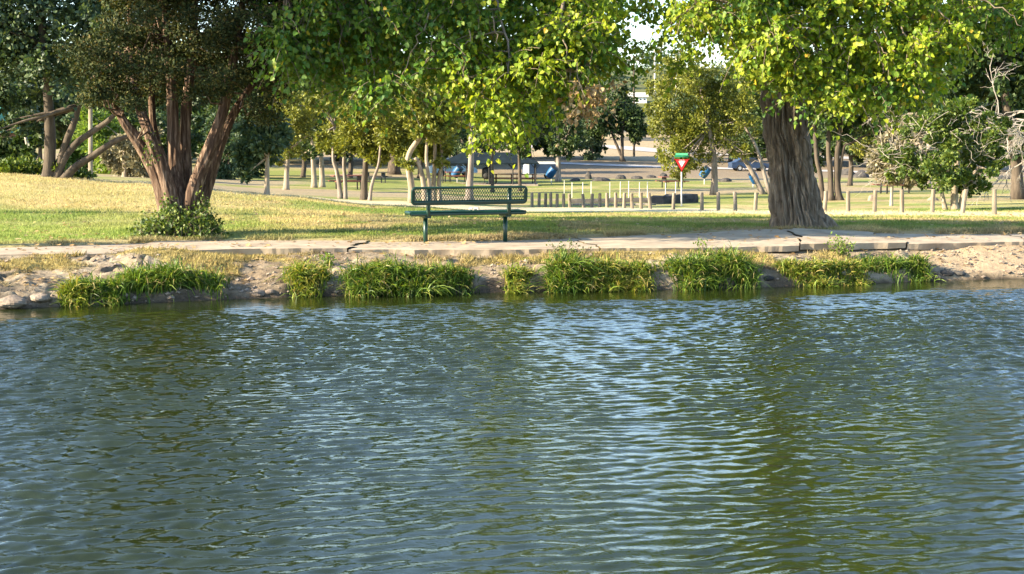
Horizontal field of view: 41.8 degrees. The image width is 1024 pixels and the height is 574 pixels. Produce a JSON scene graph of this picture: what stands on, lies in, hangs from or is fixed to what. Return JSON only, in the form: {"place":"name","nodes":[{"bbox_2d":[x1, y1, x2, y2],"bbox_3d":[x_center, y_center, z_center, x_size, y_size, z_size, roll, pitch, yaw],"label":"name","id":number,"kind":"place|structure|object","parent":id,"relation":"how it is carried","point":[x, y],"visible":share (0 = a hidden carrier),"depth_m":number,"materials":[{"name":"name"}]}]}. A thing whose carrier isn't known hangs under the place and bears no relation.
{"place":"outdoors","nodes":[
{"label":"outdoors","id":0,"kind":"place"},
{"bbox_2d":[14,0,979,69],"label":"sky","id":1,"kind":"structure","parent":0,"point":[641,32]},
{"bbox_2d":[0,279,1023,573],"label":"water","id":2,"kind":"structure","parent":0,"point":[860,429],"depth_m":9.70,"materials":[{"name":"blue liquid"}]},
{"bbox_2d":[0,67,1023,308],"bbox_3d":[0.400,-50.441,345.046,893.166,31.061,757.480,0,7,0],"label":"ground","id":3,"kind":"structure","parent":0,"point":[393,189],"depth_m":32.72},
{"bbox_2d":[0,295,26,308],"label":"shore stone","id":4,"kind":"object","parent":3,"relation":"on","point":[13,301],"visible":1,"depth_m":16.56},
{"bbox_2d":[0,130,43,160],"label":"tree","id":5,"kind":"object","parent":3,"relation":"on","point":[16,147],"visible":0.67,"depth_m":39.55,"materials":[{"name":"green plant"}]},
{"bbox_2d":[30,293,50,302],"bbox_3d":[-5.918,0.140,16.803,0.270,0.129,0.232,0,7,0],"label":"shore stone","id":6,"kind":"object","parent":3,"relation":"on","point":[40,298],"visible":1,"depth_m":16.73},
{"bbox_2d":[1,41,84,161],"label":"background tree","id":7,"kind":"object","parent":3,"relation":"on","point":[61,127],"visible":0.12,"depth_m":146.24,"materials":[{"name":"green plant"}]},
{"bbox_2d":[0,154,97,178],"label":"bushy shrub","id":8,"kind":"object","parent":3,"relation":"on","point":[18,165],"visible":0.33,"depth_m":37.55,"materials":[{"name":"green plant"}]},
{"bbox_2d":[48,272,101,306],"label":"sedge clump","id":9,"kind":"object","parent":3,"relation":"on","point":[74,298],"visible":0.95,"depth_m":16.91,"materials":[{"name":"plant"}]},
{"bbox_2d":[56,125,96,171],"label":"bright green tree","id":10,"kind":"object","parent":3,"relation":"on","point":[75,156],"visible":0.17,"depth_m":97.10,"materials":[{"name":"green plant"}]},
{"bbox_2d":[35,69,117,149],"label":"background tree","id":11,"kind":"object","parent":3,"relation":"on","point":[59,141],"visible":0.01,"depth_m":156.45,"materials":[{"name":"green plant"}]},
{"bbox_2d":[0,0,160,178],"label":"leaning tree","id":12,"kind":"object","parent":3,"relation":"on","point":[22,39],"visible":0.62,"depth_m":36.31,"materials":[{"name":"green plant"}]},
{"bbox_2d":[88,108,92,173],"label":"utility pole","id":13,"kind":"object","parent":3,"relation":"on","point":[90,139],"visible":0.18,"depth_m":77.44,"materials":[{"name":"grey wood"}]},
{"bbox_2d":[63,269,133,305],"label":"sedge clump","id":14,"kind":"object","parent":3,"relation":"on","point":[110,290],"visible":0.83,"depth_m":17.06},
{"bbox_2d":[75,105,130,173],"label":"bright green tree","id":15,"kind":"object","parent":3,"relation":"on","point":[101,137],"visible":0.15,"depth_m":91.03,"materials":[{"name":"green plant"}]},
{"bbox_2d":[99,126,164,177],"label":"bush","id":16,"kind":"object","parent":3,"relation":"on","point":[122,159],"visible":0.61,"depth_m":79.38,"materials":[{"name":"green plant"}]},
{"bbox_2d":[93,56,213,146],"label":"background tree","id":17,"kind":"object","parent":3,"relation":"on","point":[160,107],"visible":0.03,"depth_m":137.77,"materials":[{"name":"green plant"}]},
{"bbox_2d":[107,253,201,302],"bbox_3d":[-4.681,-0.088,17.430,1.281,0.635,1.002,0,7,0],"label":"sedge clump","id":18,"kind":"object","parent":3,"relation":"on","point":[141,277],"visible":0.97,"depth_m":17.37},
{"bbox_2d":[116,107,204,160],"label":"green tree","id":19,"kind":"object","parent":3,"relation":"on","point":[198,135],"visible":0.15,"depth_m":99.07,"materials":[{"name":"green plant"}]},
{"bbox_2d":[120,130,232,238],"bbox_3d":[-5.433,-1.543,21.716,1.852,2.051,1.645,0,7,0],"label":"ivy shrub","id":20,"kind":"object","parent":3,"relation":"on","point":[199,224],"visible":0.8,"depth_m":21.40,"materials":[{"name":"green plant"}]},
{"bbox_2d":[48,0,309,221],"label":"cedar tree","id":21,"kind":"object","parent":3,"relation":"on","point":[152,64],"visible":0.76,"depth_m":21.57,"materials":[{"name":"green plant"}]},
{"bbox_2d":[148,257,229,301],"bbox_3d":[-4.261,-0.083,17.618,1.223,0.579,0.898,0,7,0],"label":"sedge clump","id":22,"kind":"object","parent":3,"relation":"on","point":[209,281],"visible":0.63,"depth_m":17.55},
{"bbox_2d":[157,58,250,133],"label":"background tree","id":23,"kind":"object","parent":3,"relation":"on","point":[199,127],"visible":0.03,"depth_m":147.41,"materials":[{"name":"green plant"}]},
{"bbox_2d":[196,87,249,156],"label":"dark tree","id":24,"kind":"object","parent":3,"relation":"on","point":[208,112],"visible":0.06,"depth_m":110.05,"materials":[{"name":"green plant"}]},
{"bbox_2d":[203,110,255,179],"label":"green tree","id":25,"kind":"object","parent":3,"relation":"on","point":[226,166],"visible":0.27,"depth_m":95.24,"materials":[{"name":"green plant"}]},
{"bbox_2d":[230,109,278,177],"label":"green tree","id":26,"kind":"object","parent":3,"relation":"on","point":[258,174],"visible":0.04,"depth_m":104.76,"materials":[{"name":"green plant"}]},
{"bbox_2d":[250,289,265,296],"bbox_3d":[-3.365,0.078,17.760,0.216,0.102,0.176,0,7,0],"label":"shore stone","id":27,"kind":"object","parent":3,"relation":"on","point":[257,292],"visible":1,"depth_m":17.70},
{"bbox_2d":[230,111,296,194],"bbox_3d":[-7.103,-3.819,38.341,1.960,2.553,1.914,0,7,0],"label":"tree","id":28,"kind":"object","parent":3,"relation":"on","point":[254,148],"visible":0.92,"depth_m":38.00,"materials":[{"name":"green plant"}]},
{"bbox_2d":[272,98,309,177],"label":"dark tree","id":29,"kind":"object","parent":3,"relation":"on","point":[303,170],"depth_m":107.47,"materials":[{"name":"green plant"}]},
{"bbox_2d":[263,86,321,189],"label":"juniper tree","id":30,"kind":"object","parent":3,"relation":"on","point":[295,113],"visible":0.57,"depth_m":68.92,"materials":[{"name":"green plant"}]},
{"bbox_2d":[264,256,336,297],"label":"sedge clump","id":31,"kind":"object","parent":3,"relation":"on","point":[311,276],"visible":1,"depth_m":17.90,"materials":[{"name":"plant"}]},
{"bbox_2d":[284,74,329,187],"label":"juniper tree","id":32,"kind":"object","parent":3,"relation":"on","point":[312,151],"visible":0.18,"depth_m":77.46,"materials":[{"name":"green plant"}]},
{"bbox_2d":[315,252,336,267],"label":"leafy weed","id":33,"kind":"object","parent":3,"relation":"on","point":[326,259],"visible":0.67,"depth_m":18.65,"materials":[{"name":"green plant"}]},
{"bbox_2d":[302,84,355,198],"bbox_3d":[-6.820,-5.934,53.902,3.027,4.960,3.462,0,7,0],"label":"twin stem tree","id":34,"kind":"object","parent":3,"relation":"on","point":[323,139],"visible":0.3,"depth_m":53.70,"materials":[{"name":"green plant"}]},
{"bbox_2d":[316,79,341,186],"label":"juniper tree","id":35,"kind":"object","parent":3,"relation":"on","point":[321,174],"visible":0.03,"depth_m":79.62,"materials":[{"name":"green plant"}]},
{"bbox_2d":[328,175,368,188],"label":"picnic table","id":36,"kind":"object","parent":3,"relation":"on","point":[358,178],"visible":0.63,"depth_m":75.83,"materials":[{"name":"red wood"}]},
{"bbox_2d":[340,130,374,177],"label":"dark tree","id":37,"kind":"object","parent":3,"relation":"on","point":[350,167],"depth_m":111.40,"materials":[{"name":"brown plant"}]},
{"bbox_2d":[327,253,402,297],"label":"sedge clump","id":38,"kind":"object","parent":3,"relation":"on","point":[357,273],"visible":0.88,"depth_m":17.91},
{"bbox_2d":[331,81,401,199],"bbox_3d":[-5.347,-5.612,51.352,3.436,4.788,4.106,0,7,0],"label":"juniper tree","id":39,"kind":"object","parent":3,"relation":"on","point":[351,137],"visible":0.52,"depth_m":51.27,"materials":[{"name":"green plant"}]},
{"bbox_2d":[367,105,417,200],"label":"juniper tree","id":40,"kind":"object","parent":3,"relation":"on","point":[396,141],"visible":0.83,"depth_m":50.47,"materials":[{"name":"green plant"}]},
{"bbox_2d":[360,250,458,298],"bbox_3d":[-1.394,-0.161,18.004,1.476,0.656,1.229,0,7,0],"label":"sedge clump","id":41,"kind":"object","parent":3,"relation":"on","point":[410,283],"visible":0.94,"depth_m":17.98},
{"bbox_2d":[375,123,465,174],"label":"dark tree","id":42,"kind":"object","parent":3,"relation":"on","point":[392,169],"visible":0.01,"depth_m":124.05,"materials":[{"name":"green plant"}]},
{"bbox_2d":[390,80,463,202],"bbox_3d":[-3.044,-5.187,48.282,2.690,4.635,2.681,0,7,0],"label":"forked tree","id":43,"kind":"object","parent":3,"relation":"on","point":[435,132],"visible":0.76,"depth_m":47.86,"materials":[{"name":"green plant"}]},
{"bbox_2d":[400,74,460,199],"bbox_3d":[-3.349,-5.991,53.356,2.590,5.436,3.672,0,7,0],"label":"tree","id":44,"kind":"object","parent":3,"relation":"on","point":[437,153],"visible":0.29,"depth_m":53.29,"materials":[{"name":"green plant"}]},
{"bbox_2d":[398,94,466,177],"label":"dark tree","id":45,"kind":"object","parent":3,"relation":"on","point":[462,132],"depth_m":114.53,"materials":[{"name":"green plant"}]},
{"bbox_2d":[390,63,494,165],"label":"background tree","id":46,"kind":"object","parent":3,"relation":"on","point":[455,151],"visible":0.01,"depth_m":147.63,"materials":[{"name":"green plant"}]},
{"bbox_2d":[0,244,895,291],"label":"bank grass","id":47,"kind":"structure","parent":3,"relation":"on","point":[232,257],"depth_m":19.23,"materials":[{"name":"plant"}]},
{"bbox_2d":[410,258,487,295],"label":"sedge clump","id":48,"kind":"object","parent":3,"relation":"on","point":[459,274],"visible":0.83,"depth_m":18.24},
{"bbox_2d":[429,164,477,175],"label":"parked car","id":49,"kind":"object","parent":3,"relation":"on","point":[453,166],"visible":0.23,"depth_m":126.70,"materials":[{"name":"blue paint"}]},
{"bbox_2d":[451,165,463,181],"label":"litter barrel","id":50,"kind":"object","parent":3,"relation":"on","point":[459,169],"visible":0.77,"depth_m":108.37,"materials":[{"name":"blue plastic"}]},
{"bbox_2d":[404,186,527,242],"bbox_3d":[-0.711,-1.104,20.893,1.870,0.950,0.518,-2,7,-17],"label":"park bench","id":51,"kind":"object","parent":3,"relation":"on","point":[428,202],"visible":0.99,"depth_m":20.70,"materials":[{"name":"green metal"}]},
{"bbox_2d":[453,38,502,199],"bbox_3d":[-1.566,-7.779,61.267,3.857,7.846,3.985,0,7,0],"label":"tall tree","id":52,"kind":"object","parent":3,"relation":"on","point":[470,177],"visible":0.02,"depth_m":61.44,"materials":[{"name":"grey plant"}]},
{"bbox_2d":[452,116,505,165],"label":"dark tree","id":53,"kind":"object","parent":3,"relation":"on","point":[462,145],"visible":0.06,"depth_m":138.96,"materials":[{"name":"green plant"}]},
{"bbox_2d":[482,167,490,183],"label":"barbecue smoker","id":54,"kind":"object","parent":3,"relation":"on","point":[485,173],"visible":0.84,"depth_m":104.13,"materials":[{"name":"black metal"}]},
{"bbox_2d":[442,152,538,185],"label":"picnic pavilion","id":55,"kind":"structure","parent":3,"relation":"on","point":[462,158],"depth_m":104.12,"materials":[{"name":"metal"}]},
{"bbox_2d":[466,92,541,191],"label":"dark tree","id":56,"kind":"object","parent":3,"relation":"on","point":[492,164],"visible":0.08,"depth_m":81.57,"materials":[{"name":"green plant"}]},
{"bbox_2d":[0,244,1023,306],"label":"pebbles","id":57,"kind":"object","parent":3,"relation":"on","point":[171,297],"visible":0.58,"depth_m":19.30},
{"bbox_2d":[0,173,1023,285],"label":"fallen leaves","id":58,"kind":"object","parent":3,"relation":"on","point":[597,229],"visible":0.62,"depth_m":22.17,"materials":[{"name":"brown plant"}]},
{"bbox_2d":[0,228,1023,255],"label":"footpath","id":59,"kind":"structure","parent":3,"relation":"on","point":[769,241],"depth_m":20.60,"materials":[{"name":"concrete"}]},
{"bbox_2d":[495,260,540,295],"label":"sedge clump","id":60,"kind":"object","parent":3,"relation":"on","point":[517,273],"visible":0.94,"depth_m":18.40,"materials":[{"name":"plant"}]},
{"bbox_2d":[496,87,568,190],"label":"dark tree","id":61,"kind":"object","parent":3,"relation":"on","point":[524,153],"visible":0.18,"depth_m":86.00,"materials":[{"name":"green plant"}]},
{"bbox_2d":[43,224,1023,245],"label":"edge grass","id":62,"kind":"structure","parent":3,"relation":"on","point":[289,237],"depth_m":21.39,"materials":[{"name":"plant"}]},
{"bbox_2d":[507,132,563,157],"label":"background tree","id":63,"kind":"object","parent":3,"relation":"on","point":[544,146],"visible":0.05,"depth_m":174.91,"materials":[{"name":"green plant"}]},
{"bbox_2d":[60,38,1016,136],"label":"woodland","id":64,"kind":"object","parent":3,"relation":"on","point":[614,76],"visible":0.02,"depth_m":361.15,"materials":[{"name":"green plant"}]},
{"bbox_2d":[522,160,555,179],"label":"utility trailer","id":65,"kind":"object","parent":3,"relation":"on","point":[544,166],"visible":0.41,"depth_m":124.61,"materials":[{"name":"white paint"}]},
{"bbox_2d":[546,165,557,183],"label":"litter barrel","id":66,"kind":"object","parent":3,"relation":"on","point":[551,172],"visible":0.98,"depth_m":108.40,"materials":[{"name":"blue plastic"}]},
{"bbox_2d":[535,83,595,181],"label":"dark tree","id":67,"kind":"object","parent":3,"relation":"on","point":[573,146],"visible":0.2,"depth_m":116.99,"materials":[{"name":"green plant"}]},
{"bbox_2d":[523,245,611,292],"bbox_3d":[0.780,-0.229,18.458,1.343,0.689,1.060,-4,8,-32],"label":"sedge clump","id":68,"kind":"object","parent":3,"relation":"on","point":[564,276],"visible":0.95,"depth_m":18.43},
{"bbox_2d":[546,238,591,257],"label":"leafy weed","id":69,"kind":"object","parent":3,"relation":"on","point":[564,245],"visible":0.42,"depth_m":19.41,"materials":[{"name":"green plant"}]},
{"bbox_2d":[542,84,617,156],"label":"background tree","id":70,"kind":"object","parent":3,"relation":"on","point":[596,149],"visible":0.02,"depth_m":176.31,"materials":[{"name":"green plant"}]},
{"bbox_2d":[579,105,611,159],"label":"tree","id":71,"kind":"object","parent":3,"relation":"on","point":[587,139],"visible":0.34,"depth_m":170.64,"materials":[{"name":"green plant"}]},
{"bbox_2d":[571,197,647,202],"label":"stone wall","id":72,"kind":"structure","parent":3,"relation":"on","point":[620,200],"depth_m":59.17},
{"bbox_2d":[576,251,643,292],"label":"sedge clump","id":73,"kind":"object","parent":3,"relation":"on","point":[610,267],"visible":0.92,"depth_m":18.56,"materials":[{"name":"plant"}]},
{"bbox_2d":[571,203,655,205],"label":"stone kerb","id":74,"kind":"structure","parent":3,"relation":"on","point":[612,204],"depth_m":54.97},
{"bbox_2d":[588,82,648,161],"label":"dark tree","id":75,"kind":"object","parent":3,"relation":"on","point":[629,114],"visible":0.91,"depth_m":168.88,"materials":[{"name":"green plant"}]},
{"bbox_2d":[243,0,1023,228],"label":"cottonwood tree","id":76,"kind":"object","parent":3,"relation":"on","point":[550,49],"visible":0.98,"depth_m":20.29,"materials":[{"name":"green plant"}]},
{"bbox_2d":[613,256,660,292],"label":"sedge clump","id":77,"kind":"object","parent":3,"relation":"on","point":[636,268],"visible":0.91,"depth_m":18.65,"materials":[{"name":"plant"}]},
{"bbox_2d":[628,93,648,102],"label":"pale building","id":78,"kind":"structure","parent":3,"relation":"on","point":[642,97],"depth_m":324.99,"materials":[{"name":"white paint"}]},
{"bbox_2d":[659,176,689,187],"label":"picnic table","id":79,"kind":"object","parent":3,"relation":"on","point":[664,178],"visible":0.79,"depth_m":94.62,"materials":[{"name":"beige wood"}]},
{"bbox_2d":[651,193,698,203],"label":"stone wall","id":80,"kind":"structure","parent":3,"relation":"on","point":[667,198],"depth_m":56.93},
{"bbox_2d":[674,153,688,205],"bbox_3d":[6.559,-4.108,51.869,0.588,2.137,0.194,1,7,7],"label":"yield sign","id":81,"kind":"object","parent":3,"relation":"on","point":[681,163],"visible":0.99,"depth_m":51.74,"materials":[{"name":"metal"}]},
{"bbox_2d":[645,249,727,291],"bbox_3d":[2.498,-0.225,18.744,1.178,0.615,1.104,3,7,24],"label":"sedge clump","id":82,"kind":"object","parent":3,"relation":"on","point":[693,267],"visible":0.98,"depth_m":18.72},
{"bbox_2d":[693,237,707,255],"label":"leafy weed","id":83,"kind":"object","parent":3,"relation":"on","point":[699,249],"visible":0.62,"depth_m":19.29,"materials":[{"name":"green plant"}]},
{"bbox_2d":[642,49,769,194],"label":"juniper tree","id":84,"kind":"object","parent":3,"relation":"on","point":[684,128],"visible":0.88,"depth_m":72.21,"materials":[{"name":"green plant"}]},
{"bbox_2d":[676,76,750,161],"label":"background tree","id":85,"kind":"object","parent":3,"relation":"on","point":[693,116],"visible":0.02,"depth_m":173.54,"materials":[{"name":"green plant"}]},
{"bbox_2d":[688,241,769,289],"bbox_3d":[3.051,-0.308,18.937,1.212,0.737,1.052,0,7,0],"label":"sedge clump","id":86,"kind":"object","parent":3,"relation":"on","point":[738,266],"visible":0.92,"depth_m":18.87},
{"bbox_2d":[727,88,766,159],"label":"background tree","id":87,"kind":"object","parent":3,"relation":"on","point":[757,114],"visible":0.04,"depth_m":166.65,"materials":[{"name":"green plant"}]},
{"bbox_2d":[728,158,768,170],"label":"parked car","id":88,"kind":"object","parent":3,"relation":"on","point":[735,164],"visible":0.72,"depth_m":148.56,"materials":[{"name":"blue paint"}]},
{"bbox_2d":[739,118,825,173],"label":"dark tree","id":89,"kind":"object","parent":3,"relation":"on","point":[761,144],"visible":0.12,"depth_m":108.80,"materials":[{"name":"green plant"}]},
{"bbox_2d":[771,255,849,286],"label":"sedge clump","id":90,"kind":"object","parent":3,"relation":"on","point":[793,268],"visible":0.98,"depth_m":19.12,"materials":[{"name":"plant"}]},
{"bbox_2d":[823,232,856,256],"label":"leafy weed","id":91,"kind":"object","parent":3,"relation":"on","point":[842,251],"visible":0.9,"depth_m":20.24,"materials":[{"name":"green plant"}]},
{"bbox_2d":[811,256,875,286],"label":"sedge clump","id":92,"kind":"object","parent":3,"relation":"on","point":[855,267],"visible":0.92,"depth_m":19.31,"materials":[{"name":"plant"}]},
{"bbox_2d":[816,121,888,185],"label":"dark tree","id":93,"kind":"object","parent":3,"relation":"on","point":[854,158],"visible":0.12,"depth_m":94.90,"materials":[{"name":"green plant"}]},
{"bbox_2d":[853,170,869,177],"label":"boulder","id":94,"kind":"object","parent":3,"relation":"on","point":[861,174],"visible":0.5,"depth_m":129.07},
{"bbox_2d":[804,60,934,200],"bbox_3d":[15.095,-7.243,58.094,6.460,7.312,4.278,3,7,23],"label":"three stem tree","id":95,"kind":"object","parent":3,"relation":"on","point":[834,187],"visible":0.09,"depth_m":58.34,"materials":[{"name":"green plant"}]},
{"bbox_2d":[872,190,876,211],"bbox_3d":[10.487,-2.415,38.723,0.132,0.763,0.156,0,7,0],"label":"wooden post","id":96,"kind":"object","parent":3,"relation":"on","point":[874,207],"visible":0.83,"depth_m":38.68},
{"bbox_2d":[853,250,920,282],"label":"sedge clump","id":97,"kind":"object","parent":3,"relation":"on","point":[881,265],"visible":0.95,"depth_m":19.68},
{"bbox_2d":[848,4,931,188],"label":"sunny tree","id":98,"kind":"object","parent":3,"relation":"on","point":[860,153],"visible":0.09,"depth_m":81.52,"materials":[{"name":"green plant"}]},
{"bbox_2d":[863,112,929,205],"bbox_3d":[13.321,-4.412,46.466,2.099,3.391,2.775,4,8,33],"label":"grey shrub","id":99,"kind":"object","parent":3,"relation":"on","point":[909,184],"visible":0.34,"depth_m":46.00,"materials":[{"name":"plant"}]},
{"bbox_2d":[900,189,903,212],"bbox_3d":[10.989,-2.363,37.765,0.146,0.768,0.134,0,7,0],"label":"wooden post","id":100,"kind":"object","parent":3,"relation":"on","point":[901,200],"visible":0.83,"depth_m":37.71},
{"bbox_2d":[902,250,942,281],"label":"sedge clump","id":101,"kind":"object","parent":3,"relation":"on","point":[918,268],"visible":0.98,"depth_m":19.76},
{"bbox_2d":[833,94,1020,209],"bbox_3d":[12.497,-4.002,40.309,5.560,3.603,3.710,0,7,0],"label":"shrubby tree","id":102,"kind":"object","parent":3,"relation":"on","point":[951,136],"visible":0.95,"depth_m":39.98,"materials":[{"name":"green plant"}]},
{"bbox_2d":[930,189,935,212],"bbox_3d":[11.511,-2.292,36.671,0.131,0.768,0.166,0,7,0],"label":"wooden post","id":103,"kind":"object","parent":3,"relation":"on","point":[932,204],"visible":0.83,"depth_m":36.63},
{"bbox_2d":[960,189,967,213],"bbox_3d":[12.011,-2.214,35.632,0.209,0.773,0.134,0,7,0],"label":"wooden post","id":104,"kind":"object","parent":3,"relation":"on","point":[964,200],"visible":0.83,"depth_m":35.58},
{"bbox_2d":[907,76,1022,166],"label":"background tree","id":105,"kind":"object","parent":3,"relation":"on","point":[985,102],"visible":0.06,"depth_m":156.55,"materials":[{"name":"green plant"}]},
{"bbox_2d":[924,35,1023,204],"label":"dead tree","id":106,"kind":"object","parent":3,"relation":"on","point":[1015,140],"visible":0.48,"depth_m":46.60,"materials":[{"name":"plant"}]},
{"bbox_2d":[927,0,1023,198],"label":"dark tree","id":107,"kind":"object","parent":3,"relation":"on","point":[1009,88],"visible":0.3,"depth_m":56.14,"materials":[{"name":"green plant"}]},
{"bbox_2d":[992,189,996,214],"bbox_3d":[12.408,-2.127,34.476,0.160,0.777,0.136,0,7,0],"label":"wooden post","id":108,"kind":"object","parent":3,"relation":"on","point":[994,201],"visible":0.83,"depth_m":34.43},
{"bbox_2d":[0,172,1023,243],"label":"lawn grass","id":109,"kind":"structure","parent":0,"point":[755,219],"depth_m":26.69,"materials":[{"name":"plant"}]},
{"bbox_2d":[523,145,866,158],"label":"hill road","id":110,"kind":"structure","parent":0,"point":[644,149],"depth_m":201.94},
{"bbox_2d":[447,158,983,175],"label":"road","id":111,"kind":"structure","parent":0,"point":[627,165],"depth_m":159.52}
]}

